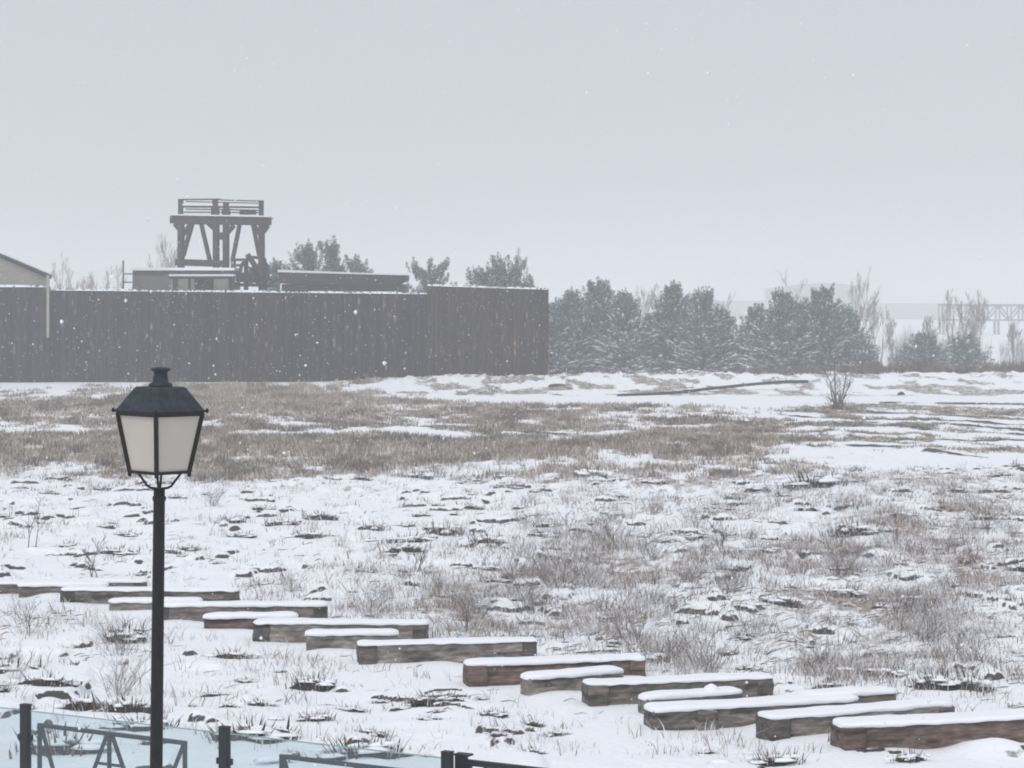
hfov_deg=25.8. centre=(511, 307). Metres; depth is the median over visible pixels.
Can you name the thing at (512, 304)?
falling snow
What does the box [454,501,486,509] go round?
plant
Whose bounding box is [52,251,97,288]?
bare tree
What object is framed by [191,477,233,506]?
weed tuft
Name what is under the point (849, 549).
weed tuft
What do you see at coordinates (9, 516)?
plant
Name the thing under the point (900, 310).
shed
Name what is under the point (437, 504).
plant
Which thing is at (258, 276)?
timber tower
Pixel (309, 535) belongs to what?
plant
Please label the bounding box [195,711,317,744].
heather clump
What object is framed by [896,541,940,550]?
plant
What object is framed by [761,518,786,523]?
plant
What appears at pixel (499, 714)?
plant
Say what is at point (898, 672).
heather clump
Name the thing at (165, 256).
bare tree
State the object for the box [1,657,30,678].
weed tuft
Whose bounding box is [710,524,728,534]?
weed tuft
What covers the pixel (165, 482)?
plant
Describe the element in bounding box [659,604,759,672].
twig bush
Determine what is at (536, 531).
plant
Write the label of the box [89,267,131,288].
bare tree
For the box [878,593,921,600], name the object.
plant
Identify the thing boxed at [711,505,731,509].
plant
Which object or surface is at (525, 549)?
weed tuft
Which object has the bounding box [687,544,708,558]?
weed tuft
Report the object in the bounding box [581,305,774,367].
bare undergrowth
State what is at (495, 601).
weed tuft
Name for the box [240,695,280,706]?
plant
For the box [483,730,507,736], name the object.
plant
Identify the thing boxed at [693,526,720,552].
weed tuft
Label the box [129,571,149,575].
plant
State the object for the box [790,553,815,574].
weed tuft
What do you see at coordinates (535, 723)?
plant
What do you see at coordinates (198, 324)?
palisade wall
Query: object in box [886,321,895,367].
bare tree
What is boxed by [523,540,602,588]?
twig bush
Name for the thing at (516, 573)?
weed tuft
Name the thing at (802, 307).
pine tree
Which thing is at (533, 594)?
weed tuft
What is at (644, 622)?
twig bush
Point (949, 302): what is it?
bare tree
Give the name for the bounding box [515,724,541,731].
plant
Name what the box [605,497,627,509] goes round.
weed tuft
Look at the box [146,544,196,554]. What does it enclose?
plant
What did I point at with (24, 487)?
plant
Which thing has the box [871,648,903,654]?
plant
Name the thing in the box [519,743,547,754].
plant
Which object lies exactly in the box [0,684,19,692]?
plant
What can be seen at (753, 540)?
weed tuft
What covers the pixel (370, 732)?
plant
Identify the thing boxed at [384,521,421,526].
plant
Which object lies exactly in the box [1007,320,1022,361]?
bare tree
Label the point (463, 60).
sky
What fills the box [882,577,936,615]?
weed tuft
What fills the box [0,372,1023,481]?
dead grass
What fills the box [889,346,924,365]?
pine tree
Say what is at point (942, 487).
weed tuft
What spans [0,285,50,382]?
palisade wall
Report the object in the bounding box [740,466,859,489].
heather clump
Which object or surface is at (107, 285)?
bare tree
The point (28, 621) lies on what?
twig bush
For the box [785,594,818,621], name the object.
weed tuft
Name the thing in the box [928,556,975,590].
weed tuft
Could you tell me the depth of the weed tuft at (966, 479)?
62.16 m
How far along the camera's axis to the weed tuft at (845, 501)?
53.49 m
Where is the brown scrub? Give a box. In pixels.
[549,356,1023,374]
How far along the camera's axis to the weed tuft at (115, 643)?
31.10 m
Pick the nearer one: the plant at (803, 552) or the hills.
the plant at (803, 552)
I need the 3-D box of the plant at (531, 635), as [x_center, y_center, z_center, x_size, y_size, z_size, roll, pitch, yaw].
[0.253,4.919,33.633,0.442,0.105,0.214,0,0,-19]
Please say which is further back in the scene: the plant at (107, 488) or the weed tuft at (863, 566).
the plant at (107, 488)
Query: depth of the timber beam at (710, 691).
27.34 m
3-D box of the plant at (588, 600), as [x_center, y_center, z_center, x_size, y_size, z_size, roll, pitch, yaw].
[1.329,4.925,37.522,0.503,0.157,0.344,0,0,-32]
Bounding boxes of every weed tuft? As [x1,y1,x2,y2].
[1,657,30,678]
[81,602,151,657]
[92,631,171,697]
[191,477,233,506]
[362,601,396,618]
[371,582,400,601]
[419,566,459,594]
[419,569,456,591]
[430,568,470,599]
[440,576,486,612]
[443,520,471,536]
[454,576,506,619]
[456,580,493,611]
[494,532,559,579]
[497,572,527,592]
[498,560,549,598]
[502,525,543,557]
[502,569,566,615]
[511,508,537,528]
[514,585,548,611]
[515,502,556,524]
[516,486,544,502]
[517,573,553,601]
[525,561,546,577]
[559,548,609,583]
[573,511,619,541]
[576,557,608,587]
[595,508,617,521]
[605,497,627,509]
[609,613,633,630]
[624,562,676,604]
[626,521,678,561]
[630,531,659,552]
[634,491,670,514]
[643,600,725,655]
[669,543,728,584]
[671,498,722,529]
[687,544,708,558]
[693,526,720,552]
[702,553,762,591]
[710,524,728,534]
[714,552,756,585]
[723,587,793,638]
[742,530,764,546]
[743,517,772,537]
[756,565,790,591]
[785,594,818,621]
[785,620,865,666]
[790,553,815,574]
[811,515,861,544]
[821,543,855,563]
[823,477,865,510]
[829,535,870,562]
[839,542,882,572]
[839,555,858,575]
[848,467,880,486]
[862,522,891,545]
[868,477,890,495]
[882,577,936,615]
[883,588,912,612]
[897,597,964,642]
[899,590,969,640]
[924,516,974,553]
[927,476,955,496]
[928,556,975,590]
[954,494,980,508]
[961,472,973,482]
[1004,515,1022,536]
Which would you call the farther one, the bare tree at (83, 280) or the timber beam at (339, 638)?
the bare tree at (83, 280)
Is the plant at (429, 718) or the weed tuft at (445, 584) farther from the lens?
the weed tuft at (445, 584)
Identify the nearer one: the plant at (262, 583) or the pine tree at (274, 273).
the plant at (262, 583)
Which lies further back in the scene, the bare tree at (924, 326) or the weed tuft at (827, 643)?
the bare tree at (924, 326)
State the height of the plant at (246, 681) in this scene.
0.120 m
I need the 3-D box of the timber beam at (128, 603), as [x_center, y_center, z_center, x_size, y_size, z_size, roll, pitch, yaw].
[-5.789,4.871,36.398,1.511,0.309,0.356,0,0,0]
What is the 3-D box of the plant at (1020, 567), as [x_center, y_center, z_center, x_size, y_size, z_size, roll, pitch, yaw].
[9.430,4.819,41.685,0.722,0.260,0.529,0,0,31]
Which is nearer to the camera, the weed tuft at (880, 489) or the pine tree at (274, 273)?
the weed tuft at (880, 489)
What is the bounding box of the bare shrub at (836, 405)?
[819,343,854,409]
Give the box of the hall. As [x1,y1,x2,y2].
[765,283,864,320]
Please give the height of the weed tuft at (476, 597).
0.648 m
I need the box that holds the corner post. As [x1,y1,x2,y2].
[46,275,49,337]
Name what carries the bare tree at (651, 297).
on the ground at (610, 735)
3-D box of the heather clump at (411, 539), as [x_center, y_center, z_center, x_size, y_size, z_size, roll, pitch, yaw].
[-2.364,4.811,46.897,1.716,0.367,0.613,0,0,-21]
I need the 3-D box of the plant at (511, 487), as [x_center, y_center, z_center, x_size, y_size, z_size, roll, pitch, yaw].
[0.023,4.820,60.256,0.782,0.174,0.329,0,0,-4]
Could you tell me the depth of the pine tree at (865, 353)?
174.52 m
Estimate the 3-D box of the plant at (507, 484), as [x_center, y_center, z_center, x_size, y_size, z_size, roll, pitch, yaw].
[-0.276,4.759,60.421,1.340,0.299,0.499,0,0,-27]
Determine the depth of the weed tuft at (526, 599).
36.40 m
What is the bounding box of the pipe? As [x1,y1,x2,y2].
[617,380,808,395]
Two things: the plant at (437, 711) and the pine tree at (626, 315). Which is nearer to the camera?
the plant at (437, 711)
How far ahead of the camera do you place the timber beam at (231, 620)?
34.20 m
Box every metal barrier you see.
[37,723,186,767]
[279,754,396,767]
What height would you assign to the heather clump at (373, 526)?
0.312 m
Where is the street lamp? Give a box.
[111,367,208,767]
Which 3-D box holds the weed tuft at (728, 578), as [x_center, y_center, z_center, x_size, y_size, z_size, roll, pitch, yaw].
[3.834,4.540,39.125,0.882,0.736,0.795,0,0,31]
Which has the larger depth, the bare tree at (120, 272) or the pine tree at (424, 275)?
the bare tree at (120, 272)
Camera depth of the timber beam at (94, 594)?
37.22 m
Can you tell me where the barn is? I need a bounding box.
[0,252,51,284]
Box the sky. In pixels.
[0,0,1023,304]
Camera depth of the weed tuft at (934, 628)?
33.41 m
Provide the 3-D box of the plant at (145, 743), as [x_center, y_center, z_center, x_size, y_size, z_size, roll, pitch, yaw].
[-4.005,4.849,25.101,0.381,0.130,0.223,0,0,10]
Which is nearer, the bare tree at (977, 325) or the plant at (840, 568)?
the plant at (840, 568)
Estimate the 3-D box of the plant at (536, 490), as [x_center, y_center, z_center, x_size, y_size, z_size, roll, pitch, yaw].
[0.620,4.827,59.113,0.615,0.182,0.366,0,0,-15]
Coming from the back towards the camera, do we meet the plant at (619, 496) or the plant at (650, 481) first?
the plant at (650, 481)
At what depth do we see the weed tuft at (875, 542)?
44.28 m
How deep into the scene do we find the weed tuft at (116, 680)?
28.52 m
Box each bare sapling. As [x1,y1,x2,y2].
[22,495,47,546]
[79,531,107,576]
[410,539,429,571]
[709,520,735,552]
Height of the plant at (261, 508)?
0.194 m
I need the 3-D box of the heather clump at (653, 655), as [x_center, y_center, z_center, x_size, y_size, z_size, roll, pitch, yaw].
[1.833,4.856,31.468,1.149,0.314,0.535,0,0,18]
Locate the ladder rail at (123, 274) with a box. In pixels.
[122,260,131,288]
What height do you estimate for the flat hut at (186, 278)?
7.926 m
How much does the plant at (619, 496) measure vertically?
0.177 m
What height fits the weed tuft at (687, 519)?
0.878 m
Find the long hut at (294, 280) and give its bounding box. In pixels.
[278,270,410,291]
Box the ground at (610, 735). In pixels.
[0,317,1023,767]
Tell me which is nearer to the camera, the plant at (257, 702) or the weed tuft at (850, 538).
the plant at (257, 702)
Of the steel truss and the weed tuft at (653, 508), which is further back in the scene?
the steel truss
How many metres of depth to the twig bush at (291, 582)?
38.87 m
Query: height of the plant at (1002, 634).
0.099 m
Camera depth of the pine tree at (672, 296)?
181.22 m
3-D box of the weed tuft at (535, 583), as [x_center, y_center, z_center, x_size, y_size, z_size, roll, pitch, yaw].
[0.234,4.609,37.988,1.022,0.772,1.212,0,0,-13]
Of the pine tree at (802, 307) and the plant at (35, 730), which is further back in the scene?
the pine tree at (802, 307)
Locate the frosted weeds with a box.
[0,456,1023,758]
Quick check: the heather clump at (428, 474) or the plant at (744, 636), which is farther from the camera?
the heather clump at (428, 474)
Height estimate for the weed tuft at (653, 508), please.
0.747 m
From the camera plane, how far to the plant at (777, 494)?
57.39 m
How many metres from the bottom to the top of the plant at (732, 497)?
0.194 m
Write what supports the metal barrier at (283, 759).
on the ground at (610, 735)
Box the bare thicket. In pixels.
[867,317,1023,366]
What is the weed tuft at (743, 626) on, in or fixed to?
on the ground at (610, 735)
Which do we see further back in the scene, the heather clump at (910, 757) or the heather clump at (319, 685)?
the heather clump at (319, 685)
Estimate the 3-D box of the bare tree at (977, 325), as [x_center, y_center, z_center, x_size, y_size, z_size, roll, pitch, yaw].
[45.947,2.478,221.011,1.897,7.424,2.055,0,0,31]
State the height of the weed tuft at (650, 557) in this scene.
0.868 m
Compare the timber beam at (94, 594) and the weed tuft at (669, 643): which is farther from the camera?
the timber beam at (94, 594)
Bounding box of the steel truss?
[937,304,1023,334]
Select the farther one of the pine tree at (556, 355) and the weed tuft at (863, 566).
the pine tree at (556, 355)
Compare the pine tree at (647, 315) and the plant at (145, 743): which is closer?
the plant at (145, 743)
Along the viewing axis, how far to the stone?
132.80 m
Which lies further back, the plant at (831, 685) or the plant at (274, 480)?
the plant at (274, 480)
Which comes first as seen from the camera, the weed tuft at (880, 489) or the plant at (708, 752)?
the plant at (708, 752)
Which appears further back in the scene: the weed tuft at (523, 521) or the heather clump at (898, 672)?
the weed tuft at (523, 521)
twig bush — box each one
[0,586,67,635]
[272,559,313,591]
[330,571,413,612]
[432,576,504,633]
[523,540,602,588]
[542,502,593,533]
[580,495,645,549]
[593,588,676,644]
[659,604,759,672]
[758,475,803,506]
[814,537,865,576]
[869,504,927,543]
[942,621,1007,663]
[953,482,1021,531]
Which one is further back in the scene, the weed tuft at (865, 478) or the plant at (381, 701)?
the weed tuft at (865, 478)
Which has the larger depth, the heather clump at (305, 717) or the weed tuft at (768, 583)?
the weed tuft at (768, 583)
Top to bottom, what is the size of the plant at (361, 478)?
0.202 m
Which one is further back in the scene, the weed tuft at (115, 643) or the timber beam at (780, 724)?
the weed tuft at (115, 643)
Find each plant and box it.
[0,511,22,518]
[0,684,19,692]
[9,485,29,488]
[31,727,54,734]
[36,473,79,480]
[44,538,84,547]
[67,659,88,665]
[86,483,129,490]
[95,522,119,528]
[95,544,140,555]
[113,528,145,536]
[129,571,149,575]
[138,740,165,744]
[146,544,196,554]
[153,478,172,483]
[166,493,186,498]
[176,543,206,551]
[193,513,252,523]
[195,691,231,696]
[218,702,241,707]
[219,530,257,538]
[226,677,259,682]
[236,579,272,585]
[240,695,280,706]
[243,476,288,481]
[250,504,276,510]
[262,517,307,526]
[280,529,339,538]
[281,748,302,755]
[301,507,340,519]
[319,702,368,712]
[350,475,375,480]
[354,724,396,738]
[355,566,382,572]
[365,698,390,703]
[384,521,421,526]
[398,694,446,704]
[405,511,431,516]
[412,713,450,719]
[414,567,445,573]
[418,689,471,698]
[425,709,445,712]
[431,503,444,505]
[431,692,465,701]
[450,561,507,570]
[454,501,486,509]
[457,474,482,481]
[462,696,489,699]
[474,706,513,718]
[481,575,511,582]
[482,480,523,486]
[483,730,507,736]
[493,474,524,478]
[502,484,524,489]
[506,504,529,509]
[506,526,557,536]
[514,632,541,637]
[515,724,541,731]
[516,615,543,625]
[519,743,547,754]
[520,715,547,727]
[527,487,546,492]
[529,520,570,527]
[531,530,559,536]
[533,731,553,736]
[538,728,572,736]
[578,598,597,604]
[606,642,620,646]
[611,631,644,639]
[614,493,627,497]
[637,477,674,484]
[656,537,680,542]
[684,530,715,540]
[688,748,717,753]
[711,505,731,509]
[713,564,736,570]
[719,630,757,636]
[720,648,741,655]
[725,494,743,499]
[729,663,763,669]
[731,633,751,640]
[736,484,776,492]
[761,490,787,496]
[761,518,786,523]
[785,547,826,556]
[804,680,844,689]
[818,567,850,569]
[871,600,889,608]
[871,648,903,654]
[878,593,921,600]
[885,509,924,516]
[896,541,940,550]
[945,485,975,492]
[946,582,966,587]
[964,524,994,528]
[969,512,1006,519]
[984,471,1014,475]
[997,633,1019,637]
[1003,559,1023,571]
[1006,701,1023,708]
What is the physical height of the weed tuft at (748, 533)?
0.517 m
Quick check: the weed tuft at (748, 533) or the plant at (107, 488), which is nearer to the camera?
the weed tuft at (748, 533)
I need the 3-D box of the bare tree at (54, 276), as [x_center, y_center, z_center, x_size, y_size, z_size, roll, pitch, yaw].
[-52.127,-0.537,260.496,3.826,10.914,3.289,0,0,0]
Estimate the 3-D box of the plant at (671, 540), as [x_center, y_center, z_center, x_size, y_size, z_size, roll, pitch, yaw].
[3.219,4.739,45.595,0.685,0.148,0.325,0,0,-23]
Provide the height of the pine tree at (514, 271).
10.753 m
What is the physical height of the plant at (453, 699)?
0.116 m
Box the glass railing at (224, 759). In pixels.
[0,703,453,767]
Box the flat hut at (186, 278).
[131,268,239,289]
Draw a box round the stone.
[548,384,564,386]
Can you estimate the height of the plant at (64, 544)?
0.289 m
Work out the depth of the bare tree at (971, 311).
228.98 m
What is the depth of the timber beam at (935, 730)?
25.14 m
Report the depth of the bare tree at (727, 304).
230.95 m
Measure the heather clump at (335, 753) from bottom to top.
0.386 m
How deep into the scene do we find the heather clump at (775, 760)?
24.19 m
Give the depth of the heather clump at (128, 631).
32.65 m
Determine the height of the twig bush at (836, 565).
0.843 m
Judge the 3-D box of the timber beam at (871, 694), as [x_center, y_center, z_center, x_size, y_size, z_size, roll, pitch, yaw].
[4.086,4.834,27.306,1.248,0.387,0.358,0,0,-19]
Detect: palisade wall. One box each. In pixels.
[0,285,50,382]
[50,288,427,381]
[427,284,548,375]
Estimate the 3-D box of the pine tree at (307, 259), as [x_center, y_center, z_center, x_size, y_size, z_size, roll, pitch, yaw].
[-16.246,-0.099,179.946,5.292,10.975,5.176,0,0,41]
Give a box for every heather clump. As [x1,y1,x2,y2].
[0,653,58,673]
[2,669,91,686]
[8,720,131,758]
[47,688,114,711]
[60,709,191,731]
[91,691,166,713]
[102,621,148,644]
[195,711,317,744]
[202,648,264,659]
[253,726,423,762]
[268,709,342,721]
[285,667,346,691]
[362,520,390,530]
[362,530,438,543]
[377,541,423,552]
[397,468,438,479]
[422,518,474,536]
[467,529,511,546]
[570,464,624,478]
[606,645,674,662]
[708,745,819,766]
[718,541,779,553]
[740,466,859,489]
[756,591,816,607]
[787,502,820,511]
[806,578,872,597]
[819,514,884,537]
[837,662,911,677]
[883,744,931,763]
[900,666,965,690]
[937,663,998,693]
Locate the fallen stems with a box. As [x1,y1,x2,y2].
[0,466,1023,716]
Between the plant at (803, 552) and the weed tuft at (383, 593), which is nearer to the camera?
the weed tuft at (383, 593)
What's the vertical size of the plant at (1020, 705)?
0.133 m
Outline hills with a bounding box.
[583,304,1023,316]
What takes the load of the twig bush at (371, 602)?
on the ground at (610, 735)
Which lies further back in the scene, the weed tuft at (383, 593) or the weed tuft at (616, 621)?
the weed tuft at (383, 593)
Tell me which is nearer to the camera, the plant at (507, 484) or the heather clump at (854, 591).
the heather clump at (854, 591)
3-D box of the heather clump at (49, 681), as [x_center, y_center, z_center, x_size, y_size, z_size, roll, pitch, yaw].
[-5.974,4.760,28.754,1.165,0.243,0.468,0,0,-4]
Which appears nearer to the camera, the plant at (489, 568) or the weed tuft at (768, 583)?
the weed tuft at (768, 583)
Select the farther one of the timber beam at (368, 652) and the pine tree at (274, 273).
the pine tree at (274, 273)
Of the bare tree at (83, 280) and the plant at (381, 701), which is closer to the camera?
the plant at (381, 701)
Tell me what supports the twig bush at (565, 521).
on the ground at (610, 735)
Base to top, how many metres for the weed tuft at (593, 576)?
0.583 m
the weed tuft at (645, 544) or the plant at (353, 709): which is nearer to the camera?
the plant at (353, 709)
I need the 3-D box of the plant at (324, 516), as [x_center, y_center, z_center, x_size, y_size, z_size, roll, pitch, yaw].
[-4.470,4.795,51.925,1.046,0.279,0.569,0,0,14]
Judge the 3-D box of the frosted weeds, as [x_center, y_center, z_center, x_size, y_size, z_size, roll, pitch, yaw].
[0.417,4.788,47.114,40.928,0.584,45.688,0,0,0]
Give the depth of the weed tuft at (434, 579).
39.08 m
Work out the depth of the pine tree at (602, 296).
182.31 m
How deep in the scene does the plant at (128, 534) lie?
48.66 m
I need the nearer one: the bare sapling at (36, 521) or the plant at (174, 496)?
the bare sapling at (36, 521)
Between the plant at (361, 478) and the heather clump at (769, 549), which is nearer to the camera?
the heather clump at (769, 549)
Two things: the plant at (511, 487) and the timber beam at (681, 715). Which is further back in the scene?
the plant at (511, 487)
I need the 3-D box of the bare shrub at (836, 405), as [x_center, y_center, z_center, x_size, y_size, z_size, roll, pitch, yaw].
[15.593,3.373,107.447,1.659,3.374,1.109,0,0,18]
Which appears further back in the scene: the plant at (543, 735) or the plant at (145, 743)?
the plant at (543, 735)
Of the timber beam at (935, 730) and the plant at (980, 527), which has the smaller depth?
the timber beam at (935, 730)
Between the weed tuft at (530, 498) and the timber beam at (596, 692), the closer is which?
the timber beam at (596, 692)
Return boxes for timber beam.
[0,578,147,593]
[17,580,108,597]
[60,586,239,603]
[108,597,202,610]
[164,600,328,621]
[203,611,297,628]
[252,618,429,642]
[305,628,398,650]
[356,636,536,664]
[463,653,645,686]
[520,665,623,695]
[581,672,773,706]
[638,684,742,713]
[643,693,859,730]
[755,698,954,740]
[798,685,895,702]
[829,708,1023,750]
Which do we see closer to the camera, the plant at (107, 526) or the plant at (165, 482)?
the plant at (107, 526)
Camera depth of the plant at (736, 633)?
33.63 m
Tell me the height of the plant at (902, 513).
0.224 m
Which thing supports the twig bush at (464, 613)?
on the ground at (610, 735)
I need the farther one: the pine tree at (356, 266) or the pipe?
the pine tree at (356, 266)
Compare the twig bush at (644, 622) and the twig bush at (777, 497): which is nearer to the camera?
the twig bush at (644, 622)
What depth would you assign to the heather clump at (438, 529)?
48.19 m
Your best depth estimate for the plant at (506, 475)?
63.89 m
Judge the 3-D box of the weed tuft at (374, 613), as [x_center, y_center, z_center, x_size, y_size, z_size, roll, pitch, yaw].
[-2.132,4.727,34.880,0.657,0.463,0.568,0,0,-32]
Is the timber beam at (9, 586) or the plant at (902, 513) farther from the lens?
the plant at (902, 513)
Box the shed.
[692,301,946,318]
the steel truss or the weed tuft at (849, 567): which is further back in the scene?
the steel truss
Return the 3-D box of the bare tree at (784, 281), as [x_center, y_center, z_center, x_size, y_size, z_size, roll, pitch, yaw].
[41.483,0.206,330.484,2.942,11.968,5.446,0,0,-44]
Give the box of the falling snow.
[0,0,1023,766]
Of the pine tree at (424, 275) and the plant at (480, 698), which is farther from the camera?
the pine tree at (424, 275)
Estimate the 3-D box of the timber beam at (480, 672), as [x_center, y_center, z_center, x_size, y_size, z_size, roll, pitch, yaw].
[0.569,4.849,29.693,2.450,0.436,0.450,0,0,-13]
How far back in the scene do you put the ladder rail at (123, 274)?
145.96 m
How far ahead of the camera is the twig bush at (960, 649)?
30.85 m
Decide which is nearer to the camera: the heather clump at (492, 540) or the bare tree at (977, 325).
the heather clump at (492, 540)
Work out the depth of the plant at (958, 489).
59.40 m
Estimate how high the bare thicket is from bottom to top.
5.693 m
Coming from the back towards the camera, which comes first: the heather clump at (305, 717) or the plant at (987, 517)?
the plant at (987, 517)
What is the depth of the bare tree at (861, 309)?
210.11 m
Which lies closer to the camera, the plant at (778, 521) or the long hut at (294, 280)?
the plant at (778, 521)
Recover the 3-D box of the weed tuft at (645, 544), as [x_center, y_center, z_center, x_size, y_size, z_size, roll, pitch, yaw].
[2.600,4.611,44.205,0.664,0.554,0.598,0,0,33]
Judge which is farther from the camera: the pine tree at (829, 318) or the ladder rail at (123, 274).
the pine tree at (829, 318)
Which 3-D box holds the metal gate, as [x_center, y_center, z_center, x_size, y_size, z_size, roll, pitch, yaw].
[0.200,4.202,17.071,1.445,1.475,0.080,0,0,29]
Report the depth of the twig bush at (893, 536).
46.75 m
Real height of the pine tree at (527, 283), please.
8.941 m
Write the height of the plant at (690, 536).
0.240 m
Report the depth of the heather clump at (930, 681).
28.95 m
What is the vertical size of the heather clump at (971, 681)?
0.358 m
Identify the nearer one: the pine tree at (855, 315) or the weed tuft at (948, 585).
the weed tuft at (948, 585)
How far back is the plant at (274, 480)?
63.65 m
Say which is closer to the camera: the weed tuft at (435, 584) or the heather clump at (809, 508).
the weed tuft at (435, 584)
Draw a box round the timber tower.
[170,199,278,290]
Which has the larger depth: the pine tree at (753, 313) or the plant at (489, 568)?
the pine tree at (753, 313)
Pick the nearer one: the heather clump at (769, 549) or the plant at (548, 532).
the heather clump at (769, 549)
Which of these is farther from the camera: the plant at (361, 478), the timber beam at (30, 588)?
the plant at (361, 478)
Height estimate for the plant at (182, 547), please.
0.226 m
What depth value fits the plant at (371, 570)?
40.91 m
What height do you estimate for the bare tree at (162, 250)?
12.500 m
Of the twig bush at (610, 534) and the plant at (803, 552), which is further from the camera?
the twig bush at (610, 534)
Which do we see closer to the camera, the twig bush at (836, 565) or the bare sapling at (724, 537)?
the twig bush at (836, 565)
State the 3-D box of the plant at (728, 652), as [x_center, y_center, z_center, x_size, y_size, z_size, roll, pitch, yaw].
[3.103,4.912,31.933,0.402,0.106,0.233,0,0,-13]
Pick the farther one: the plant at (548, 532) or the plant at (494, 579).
the plant at (548, 532)
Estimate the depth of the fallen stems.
37.76 m
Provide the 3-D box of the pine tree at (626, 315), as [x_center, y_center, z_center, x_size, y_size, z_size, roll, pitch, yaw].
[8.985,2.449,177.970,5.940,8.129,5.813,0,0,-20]
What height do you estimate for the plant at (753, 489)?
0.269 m
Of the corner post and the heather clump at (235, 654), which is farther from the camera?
the corner post
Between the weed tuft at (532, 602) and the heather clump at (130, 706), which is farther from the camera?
the weed tuft at (532, 602)
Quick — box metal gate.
[454,752,542,767]
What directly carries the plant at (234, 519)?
on the ground at (610, 735)
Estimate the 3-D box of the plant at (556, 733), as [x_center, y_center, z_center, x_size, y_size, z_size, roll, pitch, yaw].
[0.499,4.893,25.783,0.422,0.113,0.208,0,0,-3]
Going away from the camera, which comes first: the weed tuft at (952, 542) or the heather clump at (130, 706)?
the heather clump at (130, 706)
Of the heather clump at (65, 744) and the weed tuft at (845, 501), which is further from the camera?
the weed tuft at (845, 501)
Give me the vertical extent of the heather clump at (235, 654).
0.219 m
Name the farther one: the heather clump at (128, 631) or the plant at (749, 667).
the heather clump at (128, 631)
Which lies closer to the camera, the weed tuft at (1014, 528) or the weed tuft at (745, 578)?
the weed tuft at (745, 578)
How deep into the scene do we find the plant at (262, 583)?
39.71 m
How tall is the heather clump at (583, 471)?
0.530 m
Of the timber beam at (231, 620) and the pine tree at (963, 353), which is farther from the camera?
the pine tree at (963, 353)
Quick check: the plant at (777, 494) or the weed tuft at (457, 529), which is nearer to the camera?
the weed tuft at (457, 529)
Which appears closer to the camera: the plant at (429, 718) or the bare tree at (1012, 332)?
the plant at (429, 718)
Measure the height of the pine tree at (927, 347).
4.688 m
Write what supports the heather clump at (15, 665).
on the ground at (610, 735)
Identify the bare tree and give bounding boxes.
[51,259,78,288]
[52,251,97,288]
[79,266,116,288]
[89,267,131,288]
[147,243,176,267]
[158,233,176,267]
[635,284,660,328]
[698,287,735,318]
[775,268,807,303]
[846,266,879,332]
[864,301,897,361]
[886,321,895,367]
[921,314,940,335]
[942,289,972,356]
[954,289,988,342]
[968,295,986,358]
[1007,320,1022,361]
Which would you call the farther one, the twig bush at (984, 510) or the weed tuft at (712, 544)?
the twig bush at (984, 510)
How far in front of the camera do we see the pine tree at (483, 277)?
177.71 m
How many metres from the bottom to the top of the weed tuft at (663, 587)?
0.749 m
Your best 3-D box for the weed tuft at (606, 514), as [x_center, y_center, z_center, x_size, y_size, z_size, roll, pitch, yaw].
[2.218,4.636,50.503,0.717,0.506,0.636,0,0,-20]
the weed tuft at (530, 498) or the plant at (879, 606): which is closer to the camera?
the plant at (879, 606)
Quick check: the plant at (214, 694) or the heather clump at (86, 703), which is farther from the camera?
the plant at (214, 694)
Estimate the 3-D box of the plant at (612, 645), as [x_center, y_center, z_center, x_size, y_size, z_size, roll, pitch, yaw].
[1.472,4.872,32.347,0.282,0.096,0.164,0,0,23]
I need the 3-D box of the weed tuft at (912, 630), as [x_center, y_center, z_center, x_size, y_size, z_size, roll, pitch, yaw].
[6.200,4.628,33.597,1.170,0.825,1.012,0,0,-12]
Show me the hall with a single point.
(839, 292)
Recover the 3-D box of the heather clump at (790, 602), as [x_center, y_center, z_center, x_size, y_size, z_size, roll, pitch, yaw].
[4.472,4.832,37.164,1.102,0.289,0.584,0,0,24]
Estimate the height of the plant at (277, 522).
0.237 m
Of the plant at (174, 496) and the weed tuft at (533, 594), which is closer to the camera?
the weed tuft at (533, 594)
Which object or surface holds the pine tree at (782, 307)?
on the ground at (610, 735)
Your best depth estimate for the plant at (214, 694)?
28.60 m
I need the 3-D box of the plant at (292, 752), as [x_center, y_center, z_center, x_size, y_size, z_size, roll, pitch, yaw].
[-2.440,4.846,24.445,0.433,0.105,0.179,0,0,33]
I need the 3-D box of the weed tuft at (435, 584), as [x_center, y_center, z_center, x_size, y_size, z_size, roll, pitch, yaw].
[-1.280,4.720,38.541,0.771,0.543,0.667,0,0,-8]
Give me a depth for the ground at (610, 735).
42.48 m
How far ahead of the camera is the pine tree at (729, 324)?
179.50 m
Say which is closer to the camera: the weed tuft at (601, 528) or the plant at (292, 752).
the plant at (292, 752)
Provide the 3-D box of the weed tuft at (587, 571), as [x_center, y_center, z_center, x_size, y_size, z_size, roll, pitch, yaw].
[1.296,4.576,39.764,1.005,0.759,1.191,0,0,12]
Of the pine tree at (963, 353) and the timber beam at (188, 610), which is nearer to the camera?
the timber beam at (188, 610)
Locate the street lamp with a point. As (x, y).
(165, 441)
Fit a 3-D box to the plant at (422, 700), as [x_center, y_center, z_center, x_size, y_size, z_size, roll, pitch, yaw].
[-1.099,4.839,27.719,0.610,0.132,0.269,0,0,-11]
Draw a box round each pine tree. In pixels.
[267,257,287,290]
[283,238,328,270]
[318,234,348,271]
[344,254,373,272]
[406,256,456,292]
[465,255,509,286]
[489,248,529,286]
[517,274,551,346]
[549,300,578,369]
[552,286,601,368]
[578,276,637,369]
[588,288,660,369]
[637,279,705,370]
[637,312,669,361]
[665,285,739,370]
[699,307,747,369]
[732,302,776,369]
[734,287,822,369]
[772,298,818,365]
[792,282,861,369]
[817,306,877,365]
[842,338,881,367]
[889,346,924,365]
[897,331,953,369]
[945,331,994,369]

